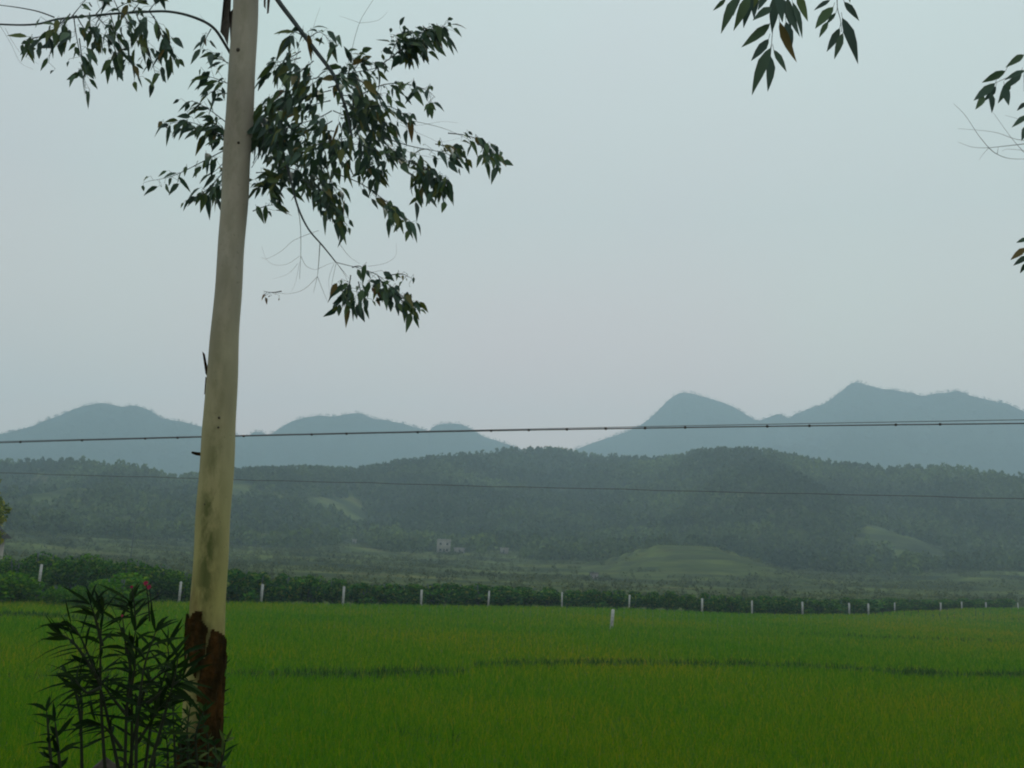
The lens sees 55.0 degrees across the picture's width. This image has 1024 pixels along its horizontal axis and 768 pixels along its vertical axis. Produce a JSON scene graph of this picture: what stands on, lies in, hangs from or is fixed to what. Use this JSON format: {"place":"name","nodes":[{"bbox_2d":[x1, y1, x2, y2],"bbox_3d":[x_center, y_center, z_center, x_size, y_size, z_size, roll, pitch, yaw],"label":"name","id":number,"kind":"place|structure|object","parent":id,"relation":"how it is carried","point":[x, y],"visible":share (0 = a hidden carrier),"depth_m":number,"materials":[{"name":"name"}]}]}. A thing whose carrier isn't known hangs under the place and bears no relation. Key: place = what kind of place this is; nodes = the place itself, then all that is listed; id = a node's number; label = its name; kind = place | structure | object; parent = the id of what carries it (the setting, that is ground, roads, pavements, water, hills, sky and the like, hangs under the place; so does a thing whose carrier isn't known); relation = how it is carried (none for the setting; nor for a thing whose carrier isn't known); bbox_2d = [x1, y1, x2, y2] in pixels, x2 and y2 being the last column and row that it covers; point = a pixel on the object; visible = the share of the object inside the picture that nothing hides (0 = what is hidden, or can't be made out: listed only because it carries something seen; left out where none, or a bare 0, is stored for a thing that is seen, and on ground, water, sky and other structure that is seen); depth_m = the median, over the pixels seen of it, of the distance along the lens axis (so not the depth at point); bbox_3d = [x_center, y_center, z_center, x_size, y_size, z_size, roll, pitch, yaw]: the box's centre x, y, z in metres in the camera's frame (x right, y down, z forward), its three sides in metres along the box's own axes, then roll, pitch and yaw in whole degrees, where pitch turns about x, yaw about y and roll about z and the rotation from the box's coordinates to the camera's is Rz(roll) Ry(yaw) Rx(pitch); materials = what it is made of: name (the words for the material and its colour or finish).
{"place":"outdoors","nodes":[
{"label":"outdoors","id":0,"kind":"place"},
{"bbox_2d":[92,757,115,767],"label":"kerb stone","id":1,"kind":"object","parent":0,"point":[110,763],"visible":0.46,"depth_m":4.33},
{"bbox_2d":[223,659,232,736],"bbox_3d":[-1.659,2.060,5.388,0.225,1.089,0.569,4,-11,-8],"label":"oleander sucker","id":2,"kind":"object","parent":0,"point":[226,703],"visible":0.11,"depth_m":5.59,"materials":[{"name":"green plant"}]},
{"bbox_2d":[32,589,745,614],"bbox_3d":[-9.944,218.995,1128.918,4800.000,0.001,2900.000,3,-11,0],"label":"ground","id":3,"kind":"structure","parent":0,"point":[301,602],"depth_m":103.80,"materials":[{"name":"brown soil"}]},
{"bbox_2d":[0,479,11,543],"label":"leafy tree","id":4,"kind":"object","parent":3,"relation":"on","point":[2,512],"visible":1,"depth_m":59.82,"materials":[{"name":"green plant"}]},
{"bbox_2d":[0,527,11,558],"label":"shed","id":5,"kind":"structure","parent":3,"relation":"on","point":[6,536],"depth_m":91.93,"materials":[{"name":"paint"}]},
{"bbox_2d":[0,581,20,602],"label":"shrub","id":6,"kind":"object","parent":3,"relation":"on","point":[3,592],"visible":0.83,"depth_m":63.80,"materials":[{"name":"green plant"}]},
{"bbox_2d":[0,571,44,603],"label":"shrub","id":7,"kind":"object","parent":3,"relation":"on","point":[24,586],"visible":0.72,"depth_m":64.78,"materials":[{"name":"green plant"}]},
{"bbox_2d":[0,555,47,589],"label":"bush","id":8,"kind":"object","parent":3,"relation":"on","point":[6,567],"visible":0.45,"depth_m":77.78,"materials":[{"name":"green plant"}]},
{"bbox_2d":[23,551,62,597],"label":"bush","id":9,"kind":"object","parent":3,"relation":"on","point":[47,561],"visible":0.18,"depth_m":79.84,"materials":[{"name":"green plant"}]},
{"bbox_2d":[41,585,71,605],"bbox_3d":[-29.556,13.949,64.239,2.140,1.670,2.032,4,-11,-10],"label":"shrub","id":10,"kind":"object","parent":3,"relation":"on","point":[57,595],"visible":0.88,"depth_m":63.78,"materials":[{"name":"green plant"}]},
{"bbox_2d":[37,553,115,590],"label":"bush","id":11,"kind":"object","parent":3,"relation":"on","point":[71,572],"visible":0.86,"depth_m":76.50,"materials":[{"name":"green plant"}]},
{"bbox_2d":[69,585,95,608],"bbox_3d":[-27.308,13.635,62.350,1.572,1.759,1.621,10,-13,-34],"label":"shrub","id":12,"kind":"object","parent":3,"relation":"on","point":[82,591],"visible":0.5,"depth_m":62.00,"materials":[{"name":"green plant"}]},
{"bbox_2d":[88,580,120,608],"bbox_3d":[-26.435,13.679,63.357,2.162,2.171,2.096,-4,-13,30],"label":"shrub","id":13,"kind":"object","parent":3,"relation":"on","point":[106,595],"visible":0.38,"depth_m":62.95,"materials":[{"name":"green plant"}]},
{"bbox_2d":[87,559,121,590],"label":"bush","id":14,"kind":"object","parent":3,"relation":"on","point":[111,562],"visible":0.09,"depth_m":80.14,"materials":[{"name":"green plant"}]},
{"bbox_2d":[90,572,152,609],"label":"shrub","id":15,"kind":"object","parent":3,"relation":"on","point":[123,583],"visible":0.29,"depth_m":65.12,"materials":[{"name":"green plant"}]},
{"bbox_2d":[106,558,158,585],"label":"bush","id":16,"kind":"object","parent":3,"relation":"on","point":[130,566],"visible":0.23,"depth_m":77.71,"materials":[{"name":"green plant"}]},
{"bbox_2d":[139,564,172,602],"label":"bush","id":17,"kind":"object","parent":3,"relation":"on","point":[157,572],"visible":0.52,"depth_m":77.31,"materials":[{"name":"green plant"}]},
{"bbox_2d":[158,570,191,602],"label":"bush","id":18,"kind":"object","parent":3,"relation":"on","point":[172,590],"visible":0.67,"depth_m":76.91,"materials":[{"name":"green plant"}]},
{"bbox_2d":[177,582,181,605],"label":"fence post","id":19,"kind":"object","parent":3,"relation":"on","point":[180,589],"visible":0.81,"depth_m":74.72,"materials":[{"name":"concrete"}]},
{"bbox_2d":[184,570,236,601],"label":"hedge shrub","id":20,"kind":"object","parent":3,"relation":"on","point":[229,583],"visible":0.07,"depth_m":79.58,"materials":[{"name":"green plant"}]},
{"bbox_2d":[226,568,261,603],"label":"hedge shrub","id":21,"kind":"object","parent":3,"relation":"on","point":[241,587],"visible":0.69,"depth_m":81.08,"materials":[{"name":"green plant"}]},
{"bbox_2d":[259,584,263,601],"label":"fence post","id":22,"kind":"object","parent":3,"relation":"on","point":[261,592],"visible":0.81,"depth_m":81.80,"materials":[{"name":"concrete"}]},
{"bbox_2d":[248,571,280,603],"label":"hedge shrub","id":23,"kind":"object","parent":3,"relation":"on","point":[268,594],"visible":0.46,"depth_m":83.67,"materials":[{"name":"green plant"}]},
{"bbox_2d":[269,573,307,603],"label":"hedge shrub","id":24,"kind":"object","parent":3,"relation":"on","point":[290,588],"visible":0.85,"depth_m":84.98,"materials":[{"name":"green plant"}]},
{"bbox_2d":[297,575,331,603],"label":"hedge shrub","id":25,"kind":"object","parent":3,"relation":"on","point":[313,593],"visible":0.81,"depth_m":86.44,"materials":[{"name":"green plant"}]},
{"bbox_2d":[320,578,351,604],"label":"hedge shrub","id":26,"kind":"object","parent":3,"relation":"on","point":[336,585],"visible":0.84,"depth_m":87.48,"materials":[{"name":"green plant"}]},
{"bbox_2d":[342,586,344,602],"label":"fence post","id":27,"kind":"object","parent":3,"relation":"on","point":[343,594],"visible":0.81,"depth_m":85.77,"materials":[{"name":"concrete"}]},
{"bbox_2d":[347,582,384,605],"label":"hedge shrub","id":28,"kind":"object","parent":3,"relation":"on","point":[359,595],"visible":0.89,"depth_m":89.31,"materials":[{"name":"green plant"}]},
{"bbox_2d":[378,583,417,605],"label":"hedge shrub","id":29,"kind":"object","parent":3,"relation":"on","point":[394,591],"visible":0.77,"depth_m":91.51,"materials":[{"name":"green plant"}]},
{"bbox_2d":[392,583,429,605],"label":"hedge shrub","id":30,"kind":"object","parent":3,"relation":"on","point":[415,589],"visible":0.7,"depth_m":93.02,"materials":[{"name":"green plant"}]},
{"bbox_2d":[420,590,422,605],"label":"fence post","id":31,"kind":"object","parent":3,"relation":"on","point":[421,593],"visible":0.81,"depth_m":91.26,"materials":[{"name":"concrete"}]},
{"bbox_2d":[420,583,465,606],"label":"hedge shrub","id":32,"kind":"object","parent":3,"relation":"on","point":[440,594],"visible":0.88,"depth_m":95.57,"materials":[{"name":"green plant"}]},
{"bbox_2d":[445,582,476,606],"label":"hedge shrub","id":33,"kind":"object","parent":3,"relation":"on","point":[468,594],"visible":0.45,"depth_m":97.69,"materials":[{"name":"green plant"}]},
{"bbox_2d":[464,583,501,606],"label":"hedge shrub","id":34,"kind":"object","parent":3,"relation":"on","point":[482,590],"visible":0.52,"depth_m":99.56,"materials":[{"name":"green plant"}]},
{"bbox_2d":[480,586,523,607],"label":"hedge shrub","id":35,"kind":"object","parent":3,"relation":"on","point":[509,596],"visible":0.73,"depth_m":101.55,"materials":[{"name":"green plant"}]},
{"bbox_2d":[3,526,1023,608],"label":"orchard scrub","id":36,"kind":"object","parent":3,"relation":"on","point":[245,566],"visible":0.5,"depth_m":255.86,"materials":[{"name":"green plant"}]},
{"bbox_2d":[511,586,549,608],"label":"hedge shrub","id":37,"kind":"object","parent":3,"relation":"on","point":[531,595],"visible":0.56,"depth_m":104.37,"materials":[{"name":"green plant"}]},
{"bbox_2d":[537,586,568,607],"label":"hedge shrub","id":38,"kind":"object","parent":3,"relation":"on","point":[554,596],"visible":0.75,"depth_m":105.98,"materials":[{"name":"green plant"}]},
{"bbox_2d":[563,590,592,607],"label":"hedge shrub","id":39,"kind":"object","parent":3,"relation":"on","point":[576,598],"visible":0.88,"depth_m":107.99,"materials":[{"name":"green plant"}]},
{"bbox_2d":[584,589,611,609],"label":"hedge shrub","id":40,"kind":"object","parent":3,"relation":"on","point":[598,598],"visible":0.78,"depth_m":109.19,"materials":[{"name":"green plant"}]},
{"bbox_2d":[610,609,614,627],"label":"marker post","id":41,"kind":"object","parent":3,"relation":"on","point":[612,617],"visible":0.81,"depth_m":66.47,"materials":[{"name":"concrete"}]},
{"bbox_2d":[606,590,634,608],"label":"hedge shrub","id":42,"kind":"object","parent":3,"relation":"on","point":[620,598],"visible":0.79,"depth_m":110.17,"materials":[{"name":"green plant"}]},
{"bbox_2d":[628,591,645,609],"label":"hedge shrub","id":43,"kind":"object","parent":3,"relation":"on","point":[636,596],"visible":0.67,"depth_m":110.69,"materials":[{"name":"green plant"}]},
{"bbox_2d":[644,591,663,610],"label":"hedge shrub","id":44,"kind":"object","parent":3,"relation":"on","point":[653,599],"visible":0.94,"depth_m":111.05,"materials":[{"name":"green plant"}]},
{"bbox_2d":[660,590,679,611],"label":"hedge shrub","id":45,"kind":"object","parent":3,"relation":"on","point":[670,600],"visible":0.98,"depth_m":111.26,"materials":[{"name":"green plant"}]},
{"bbox_2d":[678,594,697,611],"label":"hedge shrub","id":46,"kind":"object","parent":3,"relation":"on","point":[687,602],"visible":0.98,"depth_m":110.86,"materials":[{"name":"green plant"}]},
{"bbox_2d":[696,592,718,612],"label":"hedge shrub","id":47,"kind":"object","parent":3,"relation":"on","point":[709,601],"visible":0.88,"depth_m":111.56,"materials":[{"name":"green plant"}]},
{"bbox_2d":[714,594,731,613],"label":"hedge shrub","id":48,"kind":"object","parent":3,"relation":"on","point":[722,605],"visible":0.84,"depth_m":112.04,"materials":[{"name":"green plant"}]},
{"bbox_2d":[727,595,749,614],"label":"hedge shrub","id":49,"kind":"object","parent":3,"relation":"on","point":[737,603],"visible":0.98,"depth_m":112.29,"materials":[{"name":"green plant"}]},
{"bbox_2d":[744,596,766,614],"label":"hedge shrub","id":50,"kind":"object","parent":3,"relation":"on","point":[758,606],"visible":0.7,"depth_m":113.52,"materials":[{"name":"green plant"}]},
{"bbox_2d":[756,595,779,613],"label":"hedge shrub","id":51,"kind":"object","parent":3,"relation":"on","point":[768,602],"visible":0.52,"depth_m":115.23,"materials":[{"name":"green plant"}]},
{"bbox_2d":[770,596,795,614],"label":"hedge shrub","id":52,"kind":"object","parent":3,"relation":"on","point":[785,606],"visible":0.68,"depth_m":116.85,"materials":[{"name":"green plant"}]},
{"bbox_2d":[782,597,800,614],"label":"hedge shrub","id":53,"kind":"object","parent":3,"relation":"on","point":[796,605],"visible":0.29,"depth_m":118.86,"materials":[{"name":"green plant"}]},
{"bbox_2d":[791,597,820,614],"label":"hedge shrub","id":54,"kind":"object","parent":3,"relation":"on","point":[808,605],"visible":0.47,"depth_m":121.58,"materials":[{"name":"green plant"}]},
{"bbox_2d":[804,597,829,614],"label":"hedge shrub","id":55,"kind":"object","parent":3,"relation":"on","point":[821,608],"visible":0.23,"depth_m":122.94,"materials":[{"name":"green plant"}]},
{"bbox_2d":[818,599,841,613],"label":"hedge shrub","id":56,"kind":"object","parent":3,"relation":"on","point":[832,607],"visible":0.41,"depth_m":125.91,"materials":[{"name":"green plant"}]},
{"bbox_2d":[829,599,847,614],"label":"hedge shrub","id":57,"kind":"object","parent":3,"relation":"on","point":[836,602],"visible":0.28,"depth_m":128.77,"materials":[{"name":"green plant"}]},
{"bbox_2d":[0,446,1023,622],"bbox_3d":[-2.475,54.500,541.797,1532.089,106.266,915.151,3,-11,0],"label":"hill","id":58,"kind":"structure","parent":0,"point":[568,534],"depth_m":465.12,"materials":[{"name":"green plant"}]},
{"bbox_2d":[130,520,137,557],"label":"utility pole","id":59,"kind":"object","parent":58,"relation":"on","point":[133,537],"visible":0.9,"depth_m":206.91,"materials":[{"name":"grey concrete"}]},
{"bbox_2d":[436,539,450,552],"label":"house","id":60,"kind":"structure","parent":58,"relation":"on","point":[443,545],"depth_m":384.51,"materials":[{"name":"paint"}]},
{"bbox_2d":[454,547,464,552],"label":"house","id":61,"kind":"structure","parent":58,"relation":"on","point":[457,549],"depth_m":386.07,"materials":[{"name":"grey paint"}]},
{"bbox_2d":[499,547,508,553],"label":"hut","id":62,"kind":"object","parent":58,"relation":"on","point":[504,550],"visible":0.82,"depth_m":386.09,"materials":[{"name":"grey paint"}]},
{"bbox_2d":[589,572,598,577],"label":"hut","id":63,"kind":"object","parent":58,"relation":"on","point":[594,574],"visible":0.72,"depth_m":254.43,"materials":[{"name":"grey paint"}]},
{"bbox_2d":[838,597,855,614],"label":"hedge shrub","id":64,"kind":"object","parent":58,"relation":"on","point":[845,601],"visible":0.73,"depth_m":129.99,"materials":[{"name":"green plant"}]},
{"bbox_2d":[851,598,864,613],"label":"hedge shrub","id":65,"kind":"object","parent":58,"relation":"on","point":[859,606],"visible":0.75,"depth_m":131.11,"materials":[{"name":"green plant"}]},
{"bbox_2d":[859,598,883,612],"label":"hedge shrub","id":66,"kind":"object","parent":58,"relation":"on","point":[871,604],"visible":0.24,"depth_m":134.50,"materials":[{"name":"green plant"}]},
{"bbox_2d":[862,599,887,610],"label":"hedge shrub","id":67,"kind":"object","parent":58,"relation":"on","point":[877,602],"visible":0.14,"depth_m":137.74,"materials":[{"name":"green plant"}]},
{"bbox_2d":[872,599,909,610],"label":"hedge shrub","id":68,"kind":"object","parent":58,"relation":"on","point":[890,605],"visible":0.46,"depth_m":141.19,"materials":[{"name":"green plant"}]},
{"bbox_2d":[881,597,900,610],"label":"hedge shrub","id":69,"kind":"object","parent":58,"relation":"on","point":[891,599],"visible":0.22,"depth_m":144.27,"materials":[{"name":"green plant"}]},
{"bbox_2d":[898,598,918,610],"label":"hedge shrub","id":70,"kind":"object","parent":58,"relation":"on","point":[910,605],"visible":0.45,"depth_m":145.50,"materials":[{"name":"green plant"}]},
{"bbox_2d":[906,599,930,609],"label":"hedge shrub","id":71,"kind":"object","parent":58,"relation":"on","point":[922,604],"visible":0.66,"depth_m":147.25,"materials":[{"name":"green plant"}]},
{"bbox_2d":[919,599,939,609],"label":"hedge shrub","id":72,"kind":"object","parent":58,"relation":"on","point":[934,605],"visible":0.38,"depth_m":148.96,"materials":[{"name":"green plant"}]},
{"bbox_2d":[924,599,947,608],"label":"hedge shrub","id":73,"kind":"object","parent":58,"relation":"on","point":[943,604],"visible":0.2,"depth_m":151.67,"materials":[{"name":"green plant"}]},
{"bbox_2d":[936,599,953,608],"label":"hedge shrub","id":74,"kind":"object","parent":58,"relation":"on","point":[948,604],"visible":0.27,"depth_m":153.88,"materials":[{"name":"green plant"}]},
{"bbox_2d":[943,599,960,608],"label":"hedge shrub","id":75,"kind":"object","parent":58,"relation":"on","point":[956,604],"visible":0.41,"depth_m":155.62,"materials":[{"name":"green plant"}]},
{"bbox_2d":[957,598,977,607],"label":"hedge shrub","id":76,"kind":"object","parent":58,"relation":"on","point":[967,602],"visible":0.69,"depth_m":159.09,"materials":[{"name":"green plant"}]},
{"bbox_2d":[969,601,984,607],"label":"hedge shrub","id":77,"kind":"object","parent":58,"relation":"on","point":[979,604],"visible":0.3,"depth_m":160.64,"materials":[{"name":"green plant"}]},
{"bbox_2d":[971,599,993,607],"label":"hedge shrub","id":78,"kind":"object","parent":58,"relation":"on","point":[983,601],"visible":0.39,"depth_m":162.46,"materials":[{"name":"green plant"}]},
{"bbox_2d":[986,600,998,607],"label":"hedge shrub","id":79,"kind":"object","parent":58,"relation":"on","point":[996,603],"visible":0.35,"depth_m":163.95,"materials":[{"name":"green plant"}]},
{"bbox_2d":[993,600,1005,607],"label":"hedge shrub","id":80,"kind":"object","parent":58,"relation":"on","point":[1001,604],"visible":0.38,"depth_m":165.51,"materials":[{"name":"green plant"}]},
{"bbox_2d":[995,598,1016,607],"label":"hedge shrub","id":81,"kind":"object","parent":58,"relation":"on","point":[1009,603],"visible":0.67,"depth_m":166.57,"materials":[{"name":"green plant"}]},
{"bbox_2d":[0,382,1023,477],"bbox_3d":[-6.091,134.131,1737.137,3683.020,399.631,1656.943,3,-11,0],"label":"mountains","id":82,"kind":"structure","parent":0,"point":[1013,458],"depth_m":1767.82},
{"bbox_2d":[0,380,1023,478],"bbox_3d":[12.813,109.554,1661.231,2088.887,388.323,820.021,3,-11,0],"label":"mountain wood","id":83,"kind":"object","parent":82,"relation":"on","point":[470,433],"visible":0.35,"depth_m":1764.66,"materials":[{"name":"green plant"}]},
{"bbox_2d":[0,598,1023,767],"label":"paddy field","id":84,"kind":"structure","parent":0,"point":[535,688],"depth_m":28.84,"materials":[{"name":"green plant"}]},
{"bbox_2d":[38,564,42,584],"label":"fence post","id":85,"kind":"object","parent":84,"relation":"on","point":[40,572],"visible":0.81,"depth_m":69.39,"materials":[{"name":"concrete"}]},
{"bbox_2d":[0,0,1023,449],"label":"sky","id":86,"kind":"structure","parent":0,"point":[659,226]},
{"bbox_3d":[-26.199,3.797,22.995,0.337,6.430,5.899,3,-11,0],"label":"concrete pole","id":87,"kind":"object","parent":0,"visible":0},
{"bbox_2d":[0,423,1023,442],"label":"overhead cable","id":88,"kind":"object","parent":87,"relation":"attached to","point":[567,429],"visible":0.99,"depth_m":15.17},
{"bbox_2d":[0,472,1023,498],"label":"overhead wire","id":89,"kind":"object","parent":87,"relation":"attached to","point":[543,487],"visible":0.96,"depth_m":17.57,"materials":[{"name":"black metal"}]},
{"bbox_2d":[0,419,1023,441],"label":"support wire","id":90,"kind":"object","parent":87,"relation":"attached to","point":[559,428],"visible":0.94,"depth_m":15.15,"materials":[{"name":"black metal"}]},
{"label":"embankment","id":91,"kind":"structure","parent":0,"visible":0},
{"bbox_2d":[27,692,83,767],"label":"oleander seedling","id":92,"kind":"object","parent":91,"relation":"on","point":[56,734],"visible":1,"depth_m":3.70,"materials":[{"name":"green plant"}]},
{"bbox_2d":[47,658,104,767],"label":"oleander sapling","id":93,"kind":"object","parent":91,"relation":"on","point":[80,713],"visible":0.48,"depth_m":4.10,"materials":[{"name":"green plant"}]},
{"bbox_2d":[30,581,212,767],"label":"oleander shrub","id":94,"kind":"object","parent":91,"relation":"on","point":[158,699],"visible":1,"depth_m":3.99,"materials":[{"name":"green plant"}]},
{"bbox_2d":[141,696,237,767],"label":"weed clump","id":95,"kind":"object","parent":91,"relation":"on","point":[188,748],"visible":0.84,"depth_m":4.58,"materials":[{"name":"green plant"}]},
{"bbox_2d":[0,0,512,767],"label":"eucalyptus tree","id":96,"kind":"object","parent":91,"relation":"on","point":[242,134],"visible":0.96,"depth_m":5.37,"materials":[{"name":"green plant"}]},
{"bbox_2d":[714,0,1023,272],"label":"roadside tree","id":97,"kind":"object","parent":91,"relation":"on","point":[765,62],"visible":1,"depth_m":3.21,"materials":[{"name":"green plant"}]}
]}

